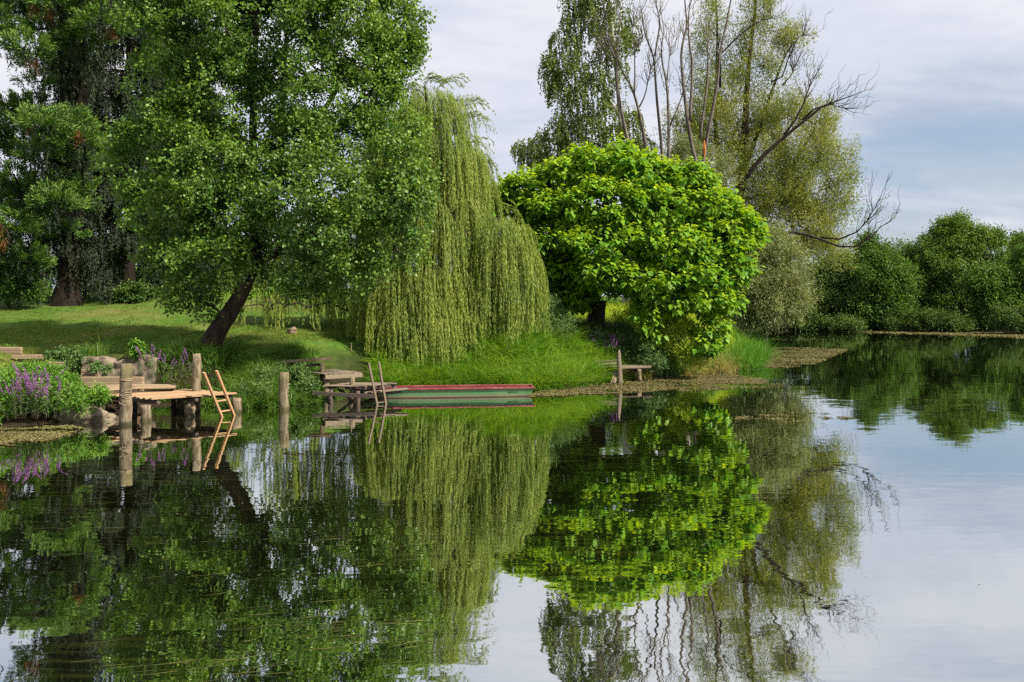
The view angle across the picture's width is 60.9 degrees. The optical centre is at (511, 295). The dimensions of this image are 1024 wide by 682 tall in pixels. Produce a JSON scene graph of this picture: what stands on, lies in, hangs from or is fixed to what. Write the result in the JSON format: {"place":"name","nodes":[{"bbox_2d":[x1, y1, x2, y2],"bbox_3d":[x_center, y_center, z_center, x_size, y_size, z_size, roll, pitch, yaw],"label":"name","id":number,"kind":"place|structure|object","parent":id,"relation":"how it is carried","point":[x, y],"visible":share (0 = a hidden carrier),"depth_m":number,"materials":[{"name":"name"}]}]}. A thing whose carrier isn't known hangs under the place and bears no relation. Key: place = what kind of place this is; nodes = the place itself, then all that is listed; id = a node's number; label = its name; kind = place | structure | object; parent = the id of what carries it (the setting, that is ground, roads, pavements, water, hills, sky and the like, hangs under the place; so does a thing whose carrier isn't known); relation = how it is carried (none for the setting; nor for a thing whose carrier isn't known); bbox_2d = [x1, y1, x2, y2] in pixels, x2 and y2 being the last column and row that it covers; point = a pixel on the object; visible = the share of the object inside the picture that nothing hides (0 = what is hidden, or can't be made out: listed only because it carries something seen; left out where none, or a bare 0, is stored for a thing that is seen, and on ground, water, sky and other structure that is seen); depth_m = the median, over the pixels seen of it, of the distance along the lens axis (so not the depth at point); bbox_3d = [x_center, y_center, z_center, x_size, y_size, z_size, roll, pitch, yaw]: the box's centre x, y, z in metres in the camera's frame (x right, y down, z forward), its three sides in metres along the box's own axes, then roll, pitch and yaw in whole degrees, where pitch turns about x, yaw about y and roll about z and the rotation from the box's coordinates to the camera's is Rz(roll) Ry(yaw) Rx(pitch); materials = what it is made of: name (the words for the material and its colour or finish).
{"place":"outdoors","nodes":[
{"label":"outdoors","id":0,"kind":"place"},
{"bbox_2d":[0,329,1023,681],"bbox_3d":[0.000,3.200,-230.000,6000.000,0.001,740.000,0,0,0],"label":"water","id":1,"kind":"structure","parent":0,"point":[878,537],"depth_m":11.72,"materials":[{"name":"green liquid"}]},
{"bbox_2d":[119,363,132,425],"bbox_3d":[-9.568,2.741,21.547,0.332,2.133,0.317,0,0,-36],"label":"mooring post","id":2,"kind":"object","parent":1,"relation":"in","point":[125,400],"visible":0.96,"depth_m":21.44,"materials":[{"name":"brown wood"}]},
{"bbox_2d":[191,353,201,411],"bbox_3d":[-8.720,2.699,24.062,0.275,2.211,0.259,0,0,0],"label":"mooring post","id":3,"kind":"object","parent":1,"relation":"in","point":[196,376],"visible":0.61,"depth_m":23.97,"materials":[{"name":"brown wood"}]},
{"bbox_2d":[0,489,454,681],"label":"weed strands","id":4,"kind":"object","parent":1,"relation":"on","point":[278,624],"visible":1,"depth_m":8.31,"materials":[{"name":"plant"}]},
{"bbox_2d":[278,372,288,410],"bbox_3d":[-6.366,2.968,24.336,0.316,1.668,0.279,0,0,0],"label":"mooring post","id":5,"kind":"object","parent":1,"relation":"in","point":[283,387],"visible":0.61,"depth_m":24.23,"materials":[{"name":"brown wood"}]},
{"bbox_2d":[368,362,386,404],"bbox_3d":[-3.951,2.829,25.790,0.361,1.704,0.754,0,0,-40],"label":"swim ladder","id":6,"kind":"object","parent":1,"relation":"in","point":[381,384],"visible":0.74,"depth_m":25.81,"materials":[{"name":"brown wood"}]},
{"bbox_2d":[355,384,534,397],"bbox_3d":[-2.183,3.084,27.697,5.780,0.392,0.990,0,0,-7],"label":"punt boat","id":7,"kind":"object","parent":1,"relation":"on","point":[466,391],"visible":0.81,"depth_m":27.39,"materials":[{"name":"green paint"}]},
{"bbox_2d":[0,327,1023,445],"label":"floating weed mat","id":8,"kind":"object","parent":1,"relation":"on","point":[6,438],"visible":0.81,"depth_m":31.18,"materials":[{"name":"green plant"}]},
{"bbox_2d":[0,288,1023,425],"bbox_3d":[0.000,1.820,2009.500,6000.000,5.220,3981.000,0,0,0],"label":"ground","id":9,"kind":"structure","parent":0,"point":[343,356],"depth_m":32.33,"materials":[{"name":"green plant"}]},
{"bbox_2d":[0,347,22,354],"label":"timber step","id":10,"kind":"object","parent":9,"relation":"on","point":[14,350],"visible":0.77,"depth_m":27.53,"materials":[{"name":"beige wood"}]},
{"bbox_2d":[0,357,43,408],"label":"leafy bush","id":11,"kind":"object","parent":9,"relation":"on","point":[6,376],"visible":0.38,"depth_m":22.40,"materials":[{"name":"green plant"}]},
{"bbox_2d":[0,253,52,309],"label":"leafy bush","id":12,"kind":"object","parent":9,"relation":"on","point":[11,288],"visible":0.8,"depth_m":40.79,"materials":[{"name":"green plant"}]},
{"bbox_2d":[12,355,45,362],"bbox_3d":[-14.958,2.098,27.015,1.026,0.534,0.170,0,0,0],"label":"timber step","id":13,"kind":"object","parent":9,"relation":"on","point":[20,358],"visible":0.38,"depth_m":26.93,"materials":[{"name":"beige wood"}]},
{"bbox_2d":[8,252,53,285],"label":"hedge bush","id":14,"kind":"object","parent":9,"relation":"on","point":[44,271],"visible":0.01,"depth_m":80.93,"materials":[{"name":"green plant"}]},
{"bbox_2d":[0,363,69,418],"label":"loosestrife plant","id":15,"kind":"object","parent":9,"relation":"on","point":[28,392],"visible":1,"depth_m":21.55,"materials":[{"name":"green plant"}]},
{"bbox_2d":[44,265,55,287],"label":"hedge bush","id":16,"kind":"object","parent":9,"relation":"on","point":[52,281],"depth_m":87.74,"materials":[{"name":"green plant"}]},
{"bbox_2d":[47,362,72,371],"bbox_3d":[-13.663,2.288,26.315,0.763,0.574,0.170,0,0,0],"label":"timber step","id":17,"kind":"object","parent":9,"relation":"on","point":[58,363],"visible":0.15,"depth_m":26.23,"materials":[{"name":"brown wood"}]},
{"bbox_2d":[18,10,110,282],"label":"spruce tree","id":18,"kind":"object","parent":9,"relation":"on","point":[58,92],"visible":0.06,"depth_m":49.16,"materials":[{"name":"green plant"}]},
{"bbox_2d":[16,356,117,417],"bbox_3d":[-11.922,2.490,22.786,3.636,1.655,1.888,0,0,36],"label":"leafy bush","id":19,"kind":"object","parent":9,"relation":"on","point":[96,394],"visible":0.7,"depth_m":22.21,"materials":[{"name":"green plant"}]},
{"bbox_2d":[56,406,77,422],"bbox_3d":[-11.219,3.111,22.277,0.708,0.700,0.691,0,0,19],"label":"boulder","id":20,"kind":"object","parent":9,"relation":"on","point":[65,417],"visible":0.43,"depth_m":21.97,"materials":[{"name":"grey stone"}]},
{"bbox_2d":[0,0,136,308],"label":"conifer tree","id":21,"kind":"object","parent":9,"relation":"on","point":[83,30],"visible":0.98,"depth_m":39.98,"materials":[{"name":"green plant"}]},
{"bbox_2d":[42,344,113,375],"bbox_3d":[-12.937,2.218,26.228,2.886,1.460,1.249,0,0,35],"label":"ivy patch","id":22,"kind":"object","parent":9,"relation":"on","point":[63,354],"visible":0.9,"depth_m":26.11,"materials":[{"name":"green plant"}]},
{"bbox_2d":[81,369,98,376],"bbox_3d":[-12.367,2.457,25.512,0.459,0.614,0.176,0,0,0],"label":"timber step","id":23,"kind":"object","parent":9,"relation":"on","point":[85,373],"visible":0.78,"depth_m":25.43,"materials":[{"name":"brown wood"}]},
{"bbox_2d":[73,402,107,422],"bbox_3d":[-10.838,3.060,22.254,0.856,0.658,0.728,0,0,31],"label":"boulder","id":24,"kind":"object","parent":9,"relation":"on","point":[99,414],"visible":0.63,"depth_m":22.03,"materials":[{"name":"grey stone"}]},
{"bbox_2d":[105,413,116,420],"bbox_3d":[-10.605,3.161,22.517,0.630,0.292,0.616,0,0,37],"label":"boulder","id":25,"kind":"object","parent":9,"relation":"on","point":[111,416],"visible":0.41,"depth_m":22.44,"materials":[{"name":"grey stone"}]},
{"bbox_2d":[80,377,144,397],"bbox_3d":[-11.423,2.645,24.912,1.780,0.654,0.176,0,0,0],"label":"timber step","id":26,"kind":"object","parent":9,"relation":"on","point":[116,380],"visible":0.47,"depth_m":24.83,"materials":[{"name":"brown wood"}]},
{"bbox_2d":[80,355,157,383],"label":"stone wall","id":27,"kind":"structure","parent":9,"relation":"on","point":[136,372],"depth_m":26.09,"materials":[{"name":"grey stone"}]},
{"bbox_2d":[124,338,148,360],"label":"bush","id":28,"kind":"object","parent":27,"relation":"on","point":[133,350],"visible":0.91,"depth_m":26.10,"materials":[{"name":"green plant"}]},
{"bbox_2d":[43,0,212,304],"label":"spruce tree","id":29,"kind":"object","parent":9,"relation":"on","point":[116,267],"visible":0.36,"depth_m":44.79,"materials":[{"name":"green plant"}]},
{"bbox_2d":[86,384,175,413],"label":"timber platform","id":30,"kind":"structure","parent":9,"relation":"on","point":[135,387],"depth_m":23.99,"materials":[{"name":"brown wood"}]},
{"bbox_2d":[104,278,158,303],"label":"dark bush","id":31,"kind":"object","parent":9,"relation":"on","point":[132,292],"visible":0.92,"depth_m":43.49,"materials":[{"name":"green plant"}]},
{"bbox_2d":[134,346,192,380],"bbox_3d":[-10.249,1.945,25.346,2.047,1.073,0.825,0,0,20],"label":"loosestrife plant","id":32,"kind":"object","parent":9,"relation":"on","point":[164,362],"visible":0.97,"depth_m":25.32,"materials":[{"name":"green plant"}]},
{"bbox_2d":[107,389,241,421],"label":"timber deck","id":33,"kind":"structure","parent":9,"relation":"on","point":[185,399],"depth_m":23.11,"materials":[{"name":"brown wood"}]},
{"bbox_2d":[202,370,235,416],"bbox_3d":[-7.649,2.784,22.970,0.199,1.685,1.190,0,0,30],"label":"swim ladder","id":34,"kind":"object","parent":33,"relation":"attached to","point":[227,399],"visible":0.78,"depth_m":22.87,"materials":[{"name":"brown wood"}]},
{"bbox_2d":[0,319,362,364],"bbox_3d":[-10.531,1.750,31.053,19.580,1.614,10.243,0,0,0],"label":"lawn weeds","id":35,"kind":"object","parent":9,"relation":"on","point":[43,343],"visible":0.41,"depth_m":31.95,"materials":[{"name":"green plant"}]},
{"bbox_2d":[123,4,252,293],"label":"spruce tree","id":36,"kind":"object","parent":9,"relation":"on","point":[200,171],"visible":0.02,"depth_m":51.84,"materials":[{"name":"green plant"}]},
{"bbox_2d":[154,366,349,408],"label":"bank weeds","id":37,"kind":"object","parent":9,"relation":"on","point":[208,401],"visible":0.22,"depth_m":25.40,"materials":[{"name":"green plant"}]},
{"bbox_2d":[227,357,297,400],"bbox_3d":[-7.364,2.575,26.118,1.876,1.411,2.810,0,0,21],"label":"weedy bush","id":38,"kind":"object","parent":9,"relation":"on","point":[263,376],"visible":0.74,"depth_m":25.43,"materials":[{"name":"green plant"}]},
{"bbox_2d":[88,0,448,352],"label":"poplar tree","id":39,"kind":"object","parent":9,"relation":"on","point":[206,190],"visible":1,"depth_m":26.48,"materials":[{"name":"green plant"}]},
{"bbox_2d":[287,327,296,333],"bbox_3d":[-8.055,1.367,32.006,0.418,0.474,0.444,0,0,0],"label":"log stump","id":40,"kind":"object","parent":9,"relation":"on","point":[292,330],"visible":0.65,"depth_m":31.86,"materials":[{"name":"beige wood"}]},
{"bbox_2d":[276,359,325,401],"bbox_3d":[-6.301,2.597,25.986,1.438,1.366,1.803,0,0,0],"label":"weedy bush","id":41,"kind":"object","parent":9,"relation":"on","point":[299,371],"visible":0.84,"depth_m":26.01,"materials":[{"name":"green plant"}]},
{"bbox_2d":[281,357,330,380],"bbox_3d":[-6.477,2.325,27.419,1.546,0.734,0.527,0,0,-12],"label":"board bench","id":42,"kind":"object","parent":9,"relation":"on","point":[322,366],"visible":0.65,"depth_m":27.29,"materials":[{"name":"brown wood"}]},
{"bbox_2d":[309,369,396,403],"bbox_3d":[-5.236,3.054,27.075,3.116,1.315,1.998,0,0,31],"label":"stepped dock","id":43,"kind":"object","parent":9,"relation":"on","point":[351,384],"visible":0.57,"depth_m":26.78,"materials":[{"name":"brown wood"}]},
{"bbox_2d":[312,391,375,397],"bbox_3d":[-4.944,2.912,25.600,1.896,0.189,0.050,0,0,6],"label":"plank","id":44,"kind":"object","parent":43,"relation":"attached to","point":[344,394],"visible":1,"depth_m":25.57,"materials":[{"name":"brown wood"}]},
{"bbox_2d":[363,388,408,394],"bbox_3d":[-3.800,2.891,26.185,1.335,0.190,0.316,0,0,-22],"label":"plank","id":45,"kind":"object","parent":43,"relation":"on","point":[389,391],"visible":0.79,"depth_m":26.17,"materials":[{"name":"brown wood"}]},
{"bbox_2d":[82,286,628,308],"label":"meadow grass","id":46,"kind":"structure","parent":9,"relation":"on","point":[608,301],"depth_m":52.55,"materials":[{"name":"green plant"}]},
{"bbox_2d":[0,315,741,424],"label":"shore grass","id":47,"kind":"structure","parent":9,"relation":"on","point":[239,364],"depth_m":26.76,"materials":[{"name":"green plant"}]},
{"bbox_2d":[214,71,551,376],"bbox_3d":[-5.382,-2.817,33.455,13.483,11.350,5.561,0,0,29],"label":"weeping willow tree","id":48,"kind":"object","parent":9,"relation":"on","point":[496,281],"visible":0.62,"depth_m":31.32,"materials":[{"name":"green plant"}]},
{"bbox_2d":[350,321,639,391],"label":"bank grass","id":49,"kind":"structure","parent":9,"relation":"on","point":[536,361],"depth_m":30.21,"materials":[{"name":"green plant"}]},
{"bbox_2d":[527,289,581,343],"bbox_3d":[1.329,0.804,33.378,2.761,2.605,2.382,0,0,0],"label":"willowherb bush","id":50,"kind":"object","parent":9,"relation":"on","point":[557,315],"visible":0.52,"depth_m":33.28,"materials":[{"name":"green plant"}]},
{"bbox_2d":[535,312,629,338],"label":"weed grass","id":51,"kind":"structure","parent":9,"relation":"on","point":[587,323],"depth_m":35.53,"materials":[{"name":"green plant"}]},
{"bbox_2d":[510,0,657,305],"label":"birch tree","id":52,"kind":"object","parent":9,"relation":"on","point":[554,88],"visible":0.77,"depth_m":49.56,"materials":[{"name":"green plant"}]},
{"bbox_2d":[587,332,623,357],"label":"loosestrife plant","id":53,"kind":"object","parent":9,"relation":"on","point":[619,344],"visible":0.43,"depth_m":33.80,"materials":[{"name":"purple plant"}]},
{"bbox_2d":[596,349,652,383],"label":"weathered platform","id":54,"kind":"structure","parent":9,"relation":"on","point":[638,368],"depth_m":32.07,"materials":[{"name":"beige wood"}]},
{"bbox_2d":[581,325,670,374],"bbox_3d":[4.485,2.126,33.851,3.714,1.952,2.210,0,0,25],"label":"weedy bush","id":55,"kind":"object","parent":9,"relation":"on","point":[646,355],"visible":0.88,"depth_m":33.62,"materials":[{"name":"green plant"}]},
{"bbox_2d":[489,132,773,359],"bbox_3d":[4.425,-2.144,35.248,12.136,9.265,5.853,0,0,0],"label":"catalpa tree","id":56,"kind":"object","parent":9,"relation":"on","point":[659,198],"visible":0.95,"depth_m":34.13,"materials":[{"name":"green plant"}]},
{"bbox_2d":[604,236,679,304],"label":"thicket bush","id":57,"kind":"object","parent":9,"relation":"on","point":[638,276],"depth_m":61.11,"materials":[{"name":"green plant"}]},
{"bbox_2d":[555,348,754,387],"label":"dry grass","id":58,"kind":"structure","parent":9,"relation":"on","point":[727,369],"depth_m":35.84,"materials":[{"name":"plant"}]},
{"bbox_2d":[585,0,731,303],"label":"half dead tree","id":59,"kind":"object","parent":9,"relation":"on","point":[688,116],"visible":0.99,"depth_m":45.99,"materials":[{"name":"brown plant"}]},
{"bbox_2d":[609,298,712,376],"bbox_3d":[5.974,1.700,35.311,3.130,3.530,5.712,0,0,-14],"label":"leafy bush","id":60,"kind":"object","parent":9,"relation":"on","point":[673,330],"visible":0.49,"depth_m":33.75,"materials":[{"name":"green plant"}]},
{"bbox_2d":[574,301,766,352],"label":"rank grass","id":61,"kind":"structure","parent":9,"relation":"on","point":[608,311],"depth_m":41.79,"materials":[{"name":"green plant"}]},
{"bbox_2d":[663,131,750,253],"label":"pale willow bush","id":62,"kind":"object","parent":9,"relation":"on","point":[679,144],"visible":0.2,"depth_m":47.61,"materials":[{"name":"green plant"}]},
{"bbox_2d":[719,319,803,370],"bbox_3d":[11.674,2.288,41.851,5.084,2.384,13.601,0,0,17],"label":"reed clump","id":63,"kind":"object","parent":9,"relation":"on","point":[760,355],"visible":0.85,"depth_m":39.93,"materials":[{"name":"green plant"}]},
{"bbox_2d":[714,214,822,352],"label":"grey willow bush","id":64,"kind":"object","parent":9,"relation":"on","point":[786,296],"visible":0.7,"depth_m":45.19,"materials":[{"name":"green plant"}]},
{"bbox_2d":[648,0,901,320],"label":"white willow tree","id":65,"kind":"object","parent":9,"relation":"on","point":[785,191],"visible":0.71,"depth_m":49.17,"materials":[{"name":"green plant"}]},
{"bbox_2d":[735,262,814,328],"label":"bank tree","id":66,"kind":"object","parent":9,"relation":"on","point":[766,316],"depth_m":82.54,"materials":[{"name":"green plant"}]},
{"bbox_2d":[779,298,831,331],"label":"bank bush","id":67,"kind":"object","parent":9,"relation":"on","point":[815,321],"visible":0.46,"depth_m":78.16,"materials":[{"name":"green plant"}]},
{"bbox_2d":[792,252,861,329],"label":"tree","id":68,"kind":"object","parent":9,"relation":"on","point":[830,295],"visible":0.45,"depth_m":79.59,"materials":[{"name":"green plant"}]},
{"bbox_2d":[813,244,862,283],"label":"tree","id":69,"kind":"object","parent":9,"relation":"on","point":[842,255],"visible":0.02,"depth_m":87.47,"materials":[{"name":"green plant"}]},
{"bbox_2d":[823,308,871,331],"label":"bank bush","id":70,"kind":"object","parent":9,"relation":"on","point":[847,323],"visible":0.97,"depth_m":76.66,"materials":[{"name":"green plant"}]},
{"bbox_2d":[829,227,927,330],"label":"alder tree","id":71,"kind":"object","parent":9,"relation":"on","point":[886,277],"visible":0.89,"depth_m":78.39,"materials":[{"name":"green plant"}]},
{"bbox_2d":[872,305,933,331],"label":"bank bush","id":72,"kind":"object","parent":9,"relation":"on","point":[888,324],"visible":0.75,"depth_m":77.23,"materials":[{"name":"green plant"}]},
{"bbox_2d":[890,233,919,253],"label":"distant tree","id":73,"kind":"object","parent":9,"relation":"on","point":[899,245],"visible":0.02,"depth_m":210.16,"materials":[{"name":"green plant"}]},
{"bbox_2d":[895,239,946,313],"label":"tree","id":74,"kind":"object","parent":9,"relation":"on","point":[906,253],"visible":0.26,"depth_m":83.50,"materials":[{"name":"green plant"}]},
{"bbox_2d":[908,303,980,332],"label":"bank bush","id":75,"kind":"object","parent":9,"relation":"on","point":[938,320],"visible":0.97,"depth_m":75.55,"materials":[{"name":"green plant"}]},
{"bbox_2d":[905,207,1013,315],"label":"tree","id":76,"kind":"object","parent":9,"relation":"on","point":[959,239],"visible":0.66,"depth_m":82.57,"materials":[{"name":"green plant"}]},
{"bbox_2d":[951,240,1023,331],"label":"tree","id":77,"kind":"object","parent":9,"relation":"on","point":[988,284],"visible":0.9,"depth_m":76.20,"materials":[{"name":"green plant"}]},
{"bbox_2d":[982,296,1023,333],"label":"bank bush","id":78,"kind":"object","parent":9,"relation":"on","point":[1005,317],"visible":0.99,"depth_m":71.89,"materials":[{"name":"green plant"}]},
{"bbox_2d":[1000,227,1023,264],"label":"tree","id":79,"kind":"object","parent":9,"relation":"on","point":[1017,237],"visible":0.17,"depth_m":85.60,"materials":[{"name":"green plant"}]},
{"bbox_2d":[0,0,1023,295],"label":"sky","id":80,"kind":"structure","parent":0,"point":[947,123],"materials":[{"name":"white"}]}
]}

